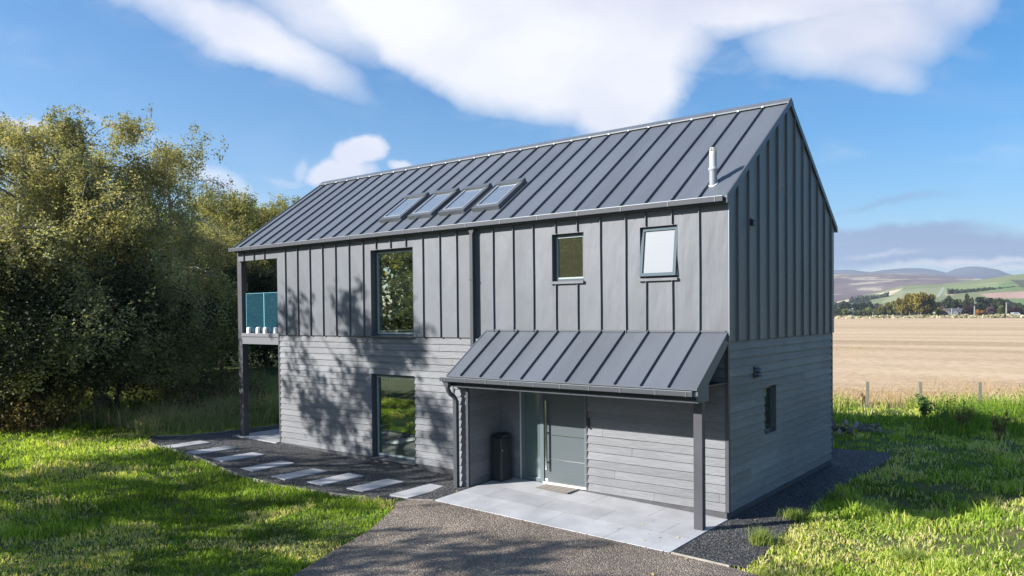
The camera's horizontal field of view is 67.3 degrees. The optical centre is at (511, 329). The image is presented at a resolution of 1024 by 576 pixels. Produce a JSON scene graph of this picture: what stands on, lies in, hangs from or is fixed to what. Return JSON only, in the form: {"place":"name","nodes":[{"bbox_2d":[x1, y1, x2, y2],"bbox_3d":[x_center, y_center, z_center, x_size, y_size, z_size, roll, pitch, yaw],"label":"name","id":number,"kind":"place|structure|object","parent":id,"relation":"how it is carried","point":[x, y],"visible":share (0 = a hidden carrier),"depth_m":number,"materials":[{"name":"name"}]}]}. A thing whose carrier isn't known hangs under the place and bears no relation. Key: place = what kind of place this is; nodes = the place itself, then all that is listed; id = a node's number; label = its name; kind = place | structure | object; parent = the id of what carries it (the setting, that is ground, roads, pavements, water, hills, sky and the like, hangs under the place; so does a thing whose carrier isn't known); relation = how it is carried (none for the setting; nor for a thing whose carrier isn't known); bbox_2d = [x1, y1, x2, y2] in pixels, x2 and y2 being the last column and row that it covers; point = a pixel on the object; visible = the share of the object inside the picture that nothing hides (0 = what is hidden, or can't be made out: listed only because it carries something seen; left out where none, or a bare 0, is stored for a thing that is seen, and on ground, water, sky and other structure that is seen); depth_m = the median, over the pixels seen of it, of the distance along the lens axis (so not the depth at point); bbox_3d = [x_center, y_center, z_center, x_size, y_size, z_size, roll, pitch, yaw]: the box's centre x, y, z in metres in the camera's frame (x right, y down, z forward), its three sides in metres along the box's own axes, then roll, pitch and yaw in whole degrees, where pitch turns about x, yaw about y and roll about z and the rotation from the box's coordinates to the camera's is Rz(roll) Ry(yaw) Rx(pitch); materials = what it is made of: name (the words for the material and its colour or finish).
{"place":"outdoors","nodes":[
{"label":"outdoors","id":0,"kind":"place"},
{"bbox_2d":[0,314,1023,575],"bbox_3d":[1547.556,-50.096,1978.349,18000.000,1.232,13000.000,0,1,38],"label":"ground","id":1,"kind":"structure","parent":0,"point":[274,372],"depth_m":13.32,"materials":[{"name":"green plant"}]},
{"bbox_2d":[0,148,170,254],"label":"birch tree","id":2,"kind":"object","parent":1,"relation":"on","point":[2,198],"depth_m":29.87,"materials":[{"name":"green plant"}]},
{"bbox_2d":[0,111,179,424],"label":"birch tree","id":3,"kind":"object","parent":1,"relation":"on","point":[15,136],"visible":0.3,"depth_m":23.68,"materials":[{"name":"green plant"}]},
{"bbox_2d":[0,232,206,430],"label":"understory bush","id":4,"kind":"object","parent":1,"relation":"on","point":[39,304],"visible":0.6,"depth_m":22.27,"materials":[{"name":"green plant"}]},
{"bbox_2d":[0,102,228,410],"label":"birch tree","id":5,"kind":"object","parent":1,"relation":"on","point":[119,226],"visible":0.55,"depth_m":24.95,"materials":[{"name":"green plant"}]},
{"bbox_2d":[0,213,237,428],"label":"willow tree","id":6,"kind":"object","parent":1,"relation":"on","point":[49,255],"visible":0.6,"depth_m":22.45,"materials":[{"name":"green plant"}]},
{"bbox_2d":[0,241,237,410],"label":"understory bush","id":7,"kind":"object","parent":1,"relation":"on","point":[148,368],"visible":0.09,"depth_m":26.57,"materials":[{"name":"green plant"}]},
{"bbox_2d":[4,259,237,411],"bbox_3d":[-13.725,0.095,26.876,8.545,5.847,9.353,0,1,14],"label":"willow tree","id":8,"kind":"object","parent":1,"relation":"on","point":[186,352],"visible":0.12,"depth_m":26.05,"materials":[{"name":"green plant"}]},
{"bbox_2d":[0,365,266,433],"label":"bracken","id":9,"kind":"object","parent":1,"relation":"on","point":[20,414],"visible":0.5,"depth_m":25.63,"materials":[{"name":"green plant"}]},
{"bbox_2d":[80,198,203,247],"bbox_3d":[-17.580,-1.908,35.638,7.080,8.987,8.617,0,1,10],"label":"birch tree","id":10,"kind":"object","parent":1,"relation":"on","point":[181,230],"depth_m":37.14,"materials":[{"name":"green plant"}]},
{"bbox_2d":[28,368,278,436],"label":"meadow grass","id":11,"kind":"structure","parent":1,"relation":"on","point":[156,419],"depth_m":24.29,"materials":[{"name":"green plant"}]},
{"bbox_2d":[109,140,260,389],"bbox_3d":[-14.213,-2.481,30.984,7.786,10.639,6.638,-1,1,-19],"label":"birch tree","id":12,"kind":"object","parent":1,"relation":"on","point":[207,249],"visible":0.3,"depth_m":31.04,"materials":[{"name":"green plant"}]},
{"bbox_2d":[124,264,254,392],"bbox_3d":[-14.092,-0.011,31.542,7.768,5.668,8.503,-1,1,-21],"label":"understory bush","id":13,"kind":"object","parent":1,"relation":"on","point":[235,348],"visible":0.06,"depth_m":31.09,"materials":[{"name":"green plant"}]},
{"bbox_2d":[146,265,261,385],"bbox_3d":[-16.267,-0.271,32.657,11.054,5.966,10.098,-1,1,-34],"label":"understory bush","id":14,"kind":"object","parent":1,"relation":"on","point":[250,352],"visible":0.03,"depth_m":32.63,"materials":[{"name":"green plant"}]},
{"bbox_2d":[153,189,270,366],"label":"leafy tree","id":15,"kind":"object","parent":1,"relation":"on","point":[262,205],"depth_m":45.19,"materials":[{"name":"green plant"}]},
{"bbox_2d":[156,424,278,435],"bbox_3d":[-7.176,2.937,24.065,0.458,0.120,7.589,1,2,43],"label":"path edging","id":16,"kind":"object","parent":1,"relation":"on","point":[214,432],"visible":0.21,"depth_m":22.21,"materials":[{"name":"grey concrete"}]},
{"bbox_2d":[174,228,263,371],"bbox_3d":[-16.093,-1.447,38.077,6.437,7.181,6.669,0,1,35],"label":"leafy tree","id":17,"kind":"object","parent":1,"relation":"on","point":[227,256],"visible":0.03,"depth_m":38.35,"materials":[{"name":"green plant"}]},
{"bbox_2d":[168,247,276,369],"bbox_3d":[-13.402,-1.146,37.442,11.479,6.264,10.487,0,1,27],"label":"leafy tree","id":18,"kind":"object","parent":1,"relation":"on","point":[272,286],"visible":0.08,"depth_m":36.24,"materials":[{"name":"green plant"}]},
{"bbox_2d":[165,185,299,283],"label":"leafy tree","id":19,"kind":"object","parent":1,"relation":"on","point":[231,214],"visible":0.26,"depth_m":40.88,"materials":[{"name":"green plant"}]},
{"bbox_2d":[197,219,277,367],"bbox_3d":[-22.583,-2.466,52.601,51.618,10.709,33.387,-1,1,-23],"label":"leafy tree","id":20,"kind":"object","parent":1,"relation":"on","point":[259,359],"depth_m":47.11,"materials":[{"name":"green plant"}]},
{"bbox_2d":[217,264,277,365],"bbox_3d":[-13.625,-0.917,39.957,11.479,5.668,10.487,0,1,29],"label":"leafy tree","id":21,"kind":"object","parent":1,"relation":"on","point":[265,357],"visible":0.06,"depth_m":37.24,"materials":[{"name":"green plant"}]},
{"bbox_2d":[209,200,294,270],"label":"leafy tree","id":22,"kind":"object","parent":1,"relation":"on","point":[255,227],"visible":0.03,"depth_m":43.53,"materials":[{"name":"green plant"}]},
{"bbox_2d":[147,439,379,499],"bbox_3d":[-6.328,3.102,17.302,9.664,0.256,0.590,0,1,41],"label":"path edging","id":23,"kind":"object","parent":1,"relation":"on","point":[261,481],"visible":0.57,"depth_m":16.09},
{"bbox_2d":[252,345,277,359],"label":"understory bush","id":24,"kind":"object","parent":1,"relation":"on","point":[272,353],"depth_m":41.13,"materials":[{"name":"green plant"}]},
{"bbox_2d":[403,499,433,500],"bbox_3d":[-1.715,3.146,14.105,0.582,0.094,0.022,0,1,14],"label":"path edging","id":25,"kind":"object","parent":1,"relation":"on","point":[420,499],"visible":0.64,"depth_m":14.07,"materials":[{"name":"grey concrete"}]},
{"bbox_2d":[148,425,891,567],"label":"gravel","id":26,"kind":"structure","parent":1,"relation":"on","point":[357,470],"depth_m":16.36,"materials":[{"name":"grey gravel"}]},
{"bbox_2d":[163,441,209,447],"bbox_3d":[-8.472,3.004,19.935,0.500,0.068,1.100,0,1,39],"label":"stepping stone","id":27,"kind":"object","parent":26,"relation":"on","point":[188,444],"visible":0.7,"depth_m":19.91,"materials":[{"name":"stone"}]},
{"bbox_2d":[188,446,235,454],"bbox_3d":[-7.491,3.019,19.105,0.500,0.068,1.100,0,1,37],"label":"stepping stone","id":28,"kind":"object","parent":26,"relation":"on","point":[215,449],"visible":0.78,"depth_m":19.11,"materials":[{"name":"stone"}]},
{"bbox_2d":[213,452,263,461],"bbox_3d":[-6.543,3.061,18.352,0.500,0.068,1.100,0,1,39],"label":"stepping stone","id":29,"kind":"object","parent":26,"relation":"on","point":[238,456],"visible":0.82,"depth_m":18.34,"materials":[{"name":"stone"}]},
{"bbox_2d":[232,429,280,442],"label":"patio","id":30,"kind":"structure","parent":26,"relation":"on","point":[272,436],"depth_m":21.45,"materials":[{"name":"concrete"}]},
{"bbox_2d":[241,461,293,471],"bbox_3d":[-5.556,3.120,17.471,0.500,0.068,1.100,0,1,38],"label":"stepping stone","id":31,"kind":"object","parent":26,"relation":"on","point":[276,464],"visible":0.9,"depth_m":17.45,"materials":[{"name":"stone"}]},
{"bbox_2d":[271,468,326,479],"bbox_3d":[-4.627,3.168,16.749,0.500,0.069,1.100,0,1,38],"label":"stepping stone","id":32,"kind":"object","parent":26,"relation":"on","point":[298,474],"visible":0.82,"depth_m":16.65,"materials":[{"name":"stone"}]},
{"bbox_2d":[308,473,363,485],"bbox_3d":[-3.729,3.189,16.282,0.500,0.068,1.100,0,1,39],"label":"stepping stone","id":33,"kind":"object","parent":26,"relation":"on","point":[334,479],"visible":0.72,"depth_m":16.21,"materials":[{"name":"stone"}]},
{"bbox_2d":[347,479,403,491],"bbox_3d":[-2.777,3.194,15.682,0.500,0.068,1.100,0,1,38],"label":"stepping stone","id":34,"kind":"object","parent":26,"relation":"on","point":[374,485],"visible":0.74,"depth_m":15.60,"materials":[{"name":"stone"}]},
{"bbox_2d":[390,484,441,497],"bbox_3d":[-1.792,3.147,14.885,0.500,0.068,1.100,0,2,38],"label":"stepping stone","id":35,"kind":"object","parent":26,"relation":"on","point":[416,491],"visible":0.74,"depth_m":14.80,"materials":[{"name":"stone"}]},
{"bbox_2d":[745,523,781,548],"bbox_3d":[3.779,3.068,11.443,0.755,0.325,0.698,0,1,15],"label":"grass tussock","id":36,"kind":"object","parent":26,"relation":"on","point":[761,538],"depth_m":11.43,"materials":[{"name":"green plant"}]},
{"bbox_2d":[776,507,810,523],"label":"grass tussock","id":37,"kind":"object","parent":26,"relation":"on","point":[792,514],"depth_m":12.82,"materials":[{"name":"green plant"}]},
{"bbox_2d":[39,463,1022,575],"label":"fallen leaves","id":38,"kind":"object","parent":1,"relation":"on","point":[563,541],"visible":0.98,"depth_m":12.06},
{"bbox_2d":[228,98,837,530],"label":"house","id":39,"kind":"structure","parent":1,"relation":"on","point":[642,312],"depth_m":15.17,"materials":[{"name":"paint"}]},
{"bbox_2d":[370,248,412,337],"bbox_3d":[-2.715,-0.843,17.702,1.398,2.030,0.250,0,1,38],"label":"window","id":40,"kind":"structure","parent":39,"relation":"in","point":[393,267],"depth_m":17.82,"materials":[{"name":"glass"}]},
{"bbox_2d":[370,374,416,465],"bbox_3d":[-2.706,2.044,17.786,1.485,2.005,0.230,0,1,38],"label":"window","id":41,"kind":"structure","parent":39,"relation":"in","point":[394,394],"depth_m":17.89,"materials":[{"name":"glass"}]},
{"bbox_2d":[521,392,585,489],"bbox_3d":[0.816,1.952,15.020,1.561,2.152,0.145,0,1,38],"label":"front door","id":42,"kind":"structure","parent":39,"relation":"in","point":[553,425],"depth_m":15.02,"materials":[{"name":"paint"}]},
{"bbox_2d":[550,233,583,283],"bbox_3d":[1.090,-1.354,14.665,0.752,0.957,0.205,0,1,38],"label":"window","id":43,"kind":"structure","parent":39,"relation":"in","point":[568,247],"depth_m":14.73,"materials":[{"name":"glass"}]},
{"bbox_2d":[638,225,677,281],"bbox_3d":[2.583,-1.334,13.472,0.752,0.955,0.197,0,1,38],"label":"window","id":44,"kind":"structure","parent":39,"relation":"in","point":[658,254],"depth_m":13.45,"materials":[{"name":"glass"}]},
{"bbox_2d":[764,384,776,433],"bbox_3d":[4.721,1.471,14.366,0.245,0.880,0.590,0,1,38],"label":"window","id":45,"kind":"structure","parent":39,"relation":"in","point":[770,391],"depth_m":14.52,"materials":[{"name":"glass"}]},
{"bbox_2d":[671,552,729,566],"bbox_3d":[2.636,3.251,10.798,0.903,0.079,0.022,0,2,43],"label":"path edging","id":46,"kind":"object","parent":1,"relation":"on","point":[701,559],"visible":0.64,"depth_m":10.78,"materials":[{"name":"white concrete"}]},
{"bbox_2d":[834,302,843,308],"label":"distant tree","id":47,"kind":"object","parent":1,"relation":"on","point":[836,305],"visible":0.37,"depth_m":895.43,"materials":[{"name":"green plant"}]},
{"bbox_2d":[821,487,857,506],"bbox_3d":[5.877,3.008,13.876,0.692,0.305,0.657,-1,1,-23],"label":"grass tussock","id":48,"kind":"object","parent":1,"relation":"on","point":[838,496],"depth_m":13.85,"materials":[{"name":"green plant"}]},
{"bbox_2d":[841,308,849,315],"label":"distant tree","id":49,"kind":"object","parent":1,"relation":"on","point":[845,311],"visible":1,"depth_m":598.16,"materials":[{"name":"green plant"}]},
{"bbox_2d":[846,427,852,433],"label":"rock","id":50,"kind":"object","parent":1,"relation":"on","point":[849,430],"visible":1,"depth_m":21.98,"materials":[{"name":"stone"}]},
{"bbox_2d":[853,299,867,306],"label":"distant tree","id":51,"kind":"object","parent":1,"relation":"on","point":[859,301],"visible":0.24,"depth_m":894.04,"materials":[{"name":"green plant"}]},
{"bbox_2d":[858,423,863,432],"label":"rock","id":52,"kind":"object","parent":1,"relation":"on","point":[860,427],"visible":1,"depth_m":21.92,"materials":[{"name":"stone"}]},
{"bbox_2d":[862,299,870,305],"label":"distant tree","id":53,"kind":"object","parent":1,"relation":"on","point":[868,302],"visible":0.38,"depth_m":896.82,"materials":[{"name":"green plant"}]},
{"bbox_2d":[866,382,868,406],"bbox_3d":[12.588,2.435,27.221,0.100,1.184,0.100,0,3,13],"label":"fence post","id":54,"kind":"object","parent":1,"relation":"on","point":[867,394],"visible":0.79,"depth_m":27.17,"materials":[{"name":"wood"}]},
{"bbox_2d":[864,307,874,314],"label":"distant tree","id":55,"kind":"object","parent":1,"relation":"on","point":[868,310],"visible":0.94,"depth_m":598.57,"materials":[{"name":"green plant"}]},
{"bbox_2d":[866,427,875,433],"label":"rock","id":56,"kind":"object","parent":1,"relation":"on","point":[870,429],"visible":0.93,"depth_m":21.99,"materials":[{"name":"stone"}]},
{"bbox_2d":[877,306,884,314],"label":"distant tree","id":57,"kind":"object","parent":1,"relation":"on","point":[880,310],"visible":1,"depth_m":519.16,"materials":[{"name":"green plant"}]},
{"bbox_2d":[884,303,890,314],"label":"distant tree","id":58,"kind":"object","parent":1,"relation":"on","point":[887,311],"visible":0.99,"depth_m":518.27,"materials":[{"name":"green plant"}]},
{"bbox_2d":[885,300,894,314],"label":"distant tree","id":59,"kind":"object","parent":1,"relation":"on","point":[890,305],"visible":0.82,"depth_m":518.26,"materials":[{"name":"green plant"}]},
{"bbox_2d":[891,301,899,315],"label":"distant tree","id":60,"kind":"object","parent":1,"relation":"on","point":[894,309],"visible":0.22,"depth_m":514.54,"materials":[{"name":"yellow plant"}]},
{"bbox_2d":[895,294,912,315],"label":"distant tree","id":61,"kind":"object","parent":1,"relation":"on","point":[898,307],"visible":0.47,"depth_m":457.80,"materials":[{"name":"yellow plant"}]},
{"bbox_2d":[900,293,913,315],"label":"distant tree","id":62,"kind":"object","parent":1,"relation":"on","point":[907,308],"visible":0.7,"depth_m":453.71,"materials":[{"name":"yellow plant"}]},
{"bbox_2d":[889,543,934,568],"bbox_3d":[5.659,3.159,10.800,0.702,0.279,0.675,-1,1,-26],"label":"grass tussock","id":63,"kind":"object","parent":1,"relation":"on","point":[911,553],"depth_m":10.79,"materials":[{"name":"green plant"}]},
{"bbox_2d":[907,291,931,314],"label":"distant tree","id":64,"kind":"object","parent":1,"relation":"on","point":[920,304],"visible":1,"depth_m":446.36,"materials":[{"name":"yellow plant"}]},
{"bbox_2d":[918,382,921,397],"bbox_3d":[14.285,2.421,26.884,0.100,1.194,0.100,-1,0,13],"label":"fence post","id":65,"kind":"object","parent":1,"relation":"on","point":[920,388],"visible":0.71,"depth_m":26.84,"materials":[{"name":"beige wood"}]},
{"bbox_2d":[869,384,1014,401],"bbox_3d":[15.719,2.190,26.574,28.619,0.563,0.098,0,1,13],"label":"fence wire","id":66,"kind":"object","parent":65,"relation":"attached to","point":[931,400],"visible":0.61,"depth_m":26.83,"materials":[{"name":"grey metal"}]},
{"bbox_2d":[913,393,935,417],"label":"tall weed","id":67,"kind":"object","parent":1,"relation":"on","point":[924,403],"visible":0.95,"depth_m":23.99,"materials":[{"name":"green plant"}]},
{"bbox_2d":[917,294,936,314],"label":"distant tree","id":68,"kind":"object","parent":1,"relation":"on","point":[933,304],"visible":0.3,"depth_m":450.58,"materials":[{"name":"green plant"}]},
{"bbox_2d":[833,387,1023,437],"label":"rank grass","id":69,"kind":"structure","parent":1,"relation":"on","point":[988,425],"depth_m":24.00,"materials":[{"name":"green plant"}]},
{"bbox_2d":[833,385,1023,431],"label":"nettles","id":70,"kind":"object","parent":1,"relation":"on","point":[949,411],"visible":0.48,"depth_m":24.40,"materials":[{"name":"green plant"}]},
{"bbox_2d":[834,313,1023,318],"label":"verge grass","id":71,"kind":"structure","parent":1,"relation":"on","point":[996,315],"depth_m":352.87,"materials":[{"name":"plant"}]},
{"bbox_2d":[834,303,1023,315],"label":"scrub","id":72,"kind":"object","parent":1,"relation":"on","point":[836,311],"visible":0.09,"depth_m":641.08,"materials":[{"name":"green plant"}]},
{"bbox_2d":[936,308,945,315],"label":"distant tree","id":73,"kind":"object","parent":1,"relation":"on","point":[938,311],"visible":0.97,"depth_m":460.45,"materials":[{"name":"green plant"}]},
{"bbox_2d":[933,398,950,423],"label":"tall weed","id":74,"kind":"object","parent":1,"relation":"on","point":[939,413],"visible":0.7,"depth_m":22.75,"materials":[{"name":"green plant"}]},
{"bbox_2d":[940,297,956,307],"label":"distant tree","id":75,"kind":"object","parent":1,"relation":"on","point":[948,303],"visible":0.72,"depth_m":496.97,"materials":[{"name":"green plant"}]},
{"bbox_2d":[943,307,964,315],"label":"bungalow","id":76,"kind":"object","parent":1,"relation":"on","point":[957,311],"visible":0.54,"depth_m":470.63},
{"bbox_2d":[951,399,973,430],"bbox_3d":[12.891,2.459,22.003,0.415,0.975,0.500,-1,1,-27],"label":"tall weed","id":77,"kind":"object","parent":1,"relation":"on","point":[959,416],"visible":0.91,"depth_m":22.00,"materials":[{"name":"green plant"}]},
{"bbox_2d":[957,301,967,312],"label":"distant tree","id":78,"kind":"object","parent":1,"relation":"on","point":[960,305],"visible":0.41,"depth_m":498.43,"materials":[{"name":"green plant"}]},
{"bbox_2d":[962,293,973,305],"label":"distant tree","id":79,"kind":"object","parent":1,"relation":"on","point":[968,301],"visible":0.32,"depth_m":505.17,"materials":[{"name":"green plant"}]},
{"bbox_2d":[962,304,977,314],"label":"distant tree","id":80,"kind":"object","parent":1,"relation":"on","point":[968,309],"visible":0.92,"depth_m":476.31,"materials":[{"name":"green plant"}]},
{"bbox_2d":[972,297,986,313],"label":"distant tree","id":81,"kind":"object","parent":1,"relation":"on","point":[978,304],"visible":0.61,"depth_m":498.19,"materials":[{"name":"green plant"}]},
{"bbox_2d":[977,382,981,403],"bbox_3d":[16.052,2.408,26.395,0.100,1.204,0.100,1,3,13],"label":"fence post","id":82,"kind":"object","parent":1,"relation":"on","point":[979,389],"visible":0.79,"depth_m":26.34,"materials":[{"name":"wood"}]},
{"bbox_2d":[975,309,983,315],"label":"distant tree","id":83,"kind":"object","parent":1,"relation":"on","point":[978,312],"visible":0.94,"depth_m":460.97,"materials":[{"name":"orange plant"}]},
{"bbox_2d":[981,300,989,314],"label":"distant tree","id":84,"kind":"object","parent":1,"relation":"on","point":[984,303],"visible":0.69,"depth_m":498.36,"materials":[{"name":"green plant"}]},
{"bbox_2d":[985,298,992,305],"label":"distant tree","id":85,"kind":"object","parent":1,"relation":"on","point":[990,300],"visible":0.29,"depth_m":518.23,"materials":[{"name":"green plant"}]},
{"bbox_2d":[986,306,996,314],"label":"distant tree","id":86,"kind":"object","parent":1,"relation":"on","point":[991,310],"visible":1,"depth_m":468.68,"materials":[{"name":"grey plant"}]},
{"bbox_2d":[990,297,1005,308],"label":"distant tree","id":87,"kind":"object","parent":1,"relation":"on","point":[998,303],"visible":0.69,"depth_m":503.37,"materials":[{"name":"green plant"}]},
{"bbox_2d":[990,409,1009,439],"bbox_3d":[13.180,2.547,20.700,0.632,0.912,0.392,-1,1,-25],"label":"tall weed","id":88,"kind":"object","parent":1,"relation":"on","point":[1000,425],"visible":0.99,"depth_m":20.71,"materials":[{"name":"green plant"}]},
{"bbox_2d":[996,305,1008,313],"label":"distant tree","id":89,"kind":"object","parent":1,"relation":"on","point":[1001,310],"visible":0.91,"depth_m":466.14,"materials":[{"name":"green plant"}]},
{"bbox_2d":[1008,306,1023,312],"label":"tree","id":90,"kind":"object","parent":1,"relation":"on","point":[1014,309],"visible":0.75,"depth_m":467.37,"materials":[{"name":"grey plant"}]},
{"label":"paving bed","id":91,"kind":"structure","parent":1,"relation":"on","visible":0},
{"bbox_2d":[434,477,727,552],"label":"paving","id":92,"kind":"structure","parent":91,"relation":"on","point":[609,517],"depth_m":13.16,"materials":[{"name":"white concrete"}]},
{"bbox_2d":[491,432,511,481],"bbox_3d":[-0.206,2.537,15.398,0.280,0.939,0.351,0,1,38],"label":"storage bin","id":93,"kind":"object","parent":92,"relation":"on","point":[501,456],"visible":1,"depth_m":15.29,"materials":[{"name":"black plastic"}]},
{"bbox_2d":[536,484,577,493],"bbox_3d":[0.855,3.038,14.681,0.740,0.015,0.364,0,1,38],"label":"door mat","id":94,"kind":"object","parent":92,"relation":"on","point":[561,489],"depth_m":14.66,"materials":[{"name":"beige fabric"}]},
{"bbox_2d":[0,0,1023,274],"label":"sky","id":95,"kind":"structure","parent":0,"point":[910,113],"materials":[{"name":"blue"}]},
{"bbox_2d":[293,500,757,575],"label":"driveway","id":96,"kind":"structure","parent":0,"point":[574,542],"depth_m":11.19,"materials":[{"name":"grey gravel"}]},
{"bbox_2d":[834,273,981,301],"bbox_3d":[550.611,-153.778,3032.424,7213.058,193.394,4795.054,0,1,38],"label":"moor hills","id":97,"kind":"structure","parent":0,"point":[847,286],"depth_m":3038.07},
{"bbox_2d":[834,267,1010,278],"bbox_3d":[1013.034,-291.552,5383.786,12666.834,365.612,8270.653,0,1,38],"label":"hills","id":98,"kind":"structure","parent":0,"point":[979,272],"depth_m":6073.13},
{"bbox_2d":[833,318,1023,408],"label":"crop field","id":99,"kind":"structure","parent":0,"point":[957,341],"depth_m":57.51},
{"bbox_2d":[860,392,869,406],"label":"tall weed","id":100,"kind":"object","parent":99,"relation":"on","point":[863,400],"visible":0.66,"depth_m":27.53,"materials":[{"name":"plant"}]},
{"bbox_2d":[833,347,1023,405],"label":"crop stalks","id":101,"kind":"object","parent":99,"relation":"on","point":[891,396],"visible":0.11,"depth_m":31.05,"materials":[{"name":"plant"}]},
{"bbox_2d":[837,274,1023,314],"bbox_3d":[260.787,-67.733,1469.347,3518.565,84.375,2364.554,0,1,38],"label":"green hill","id":102,"kind":"structure","parent":0,"point":[1012,294],"depth_m":1285.26,"materials":[{"name":"green plant"}]},
{"bbox_2d":[849,291,888,302],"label":"gully wood","id":103,"kind":"object","parent":102,"relation":"on","point":[866,297],"visible":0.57,"depth_m":1272.21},
{"bbox_2d":[946,286,1020,293],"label":"hillside wood","id":104,"kind":"object","parent":102,"relation":"on","point":[953,291],"visible":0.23,"depth_m":1142.75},
{"bbox_2d":[959,492,1003,507],"bbox_3d":[8.431,3.057,13.790,0.738,0.295,0.726,0,1,38],"label":"grass tussock","id":105,"kind":"object","parent":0,"point":[989,500],"depth_m":13.75,"materials":[{"name":"green plant"}]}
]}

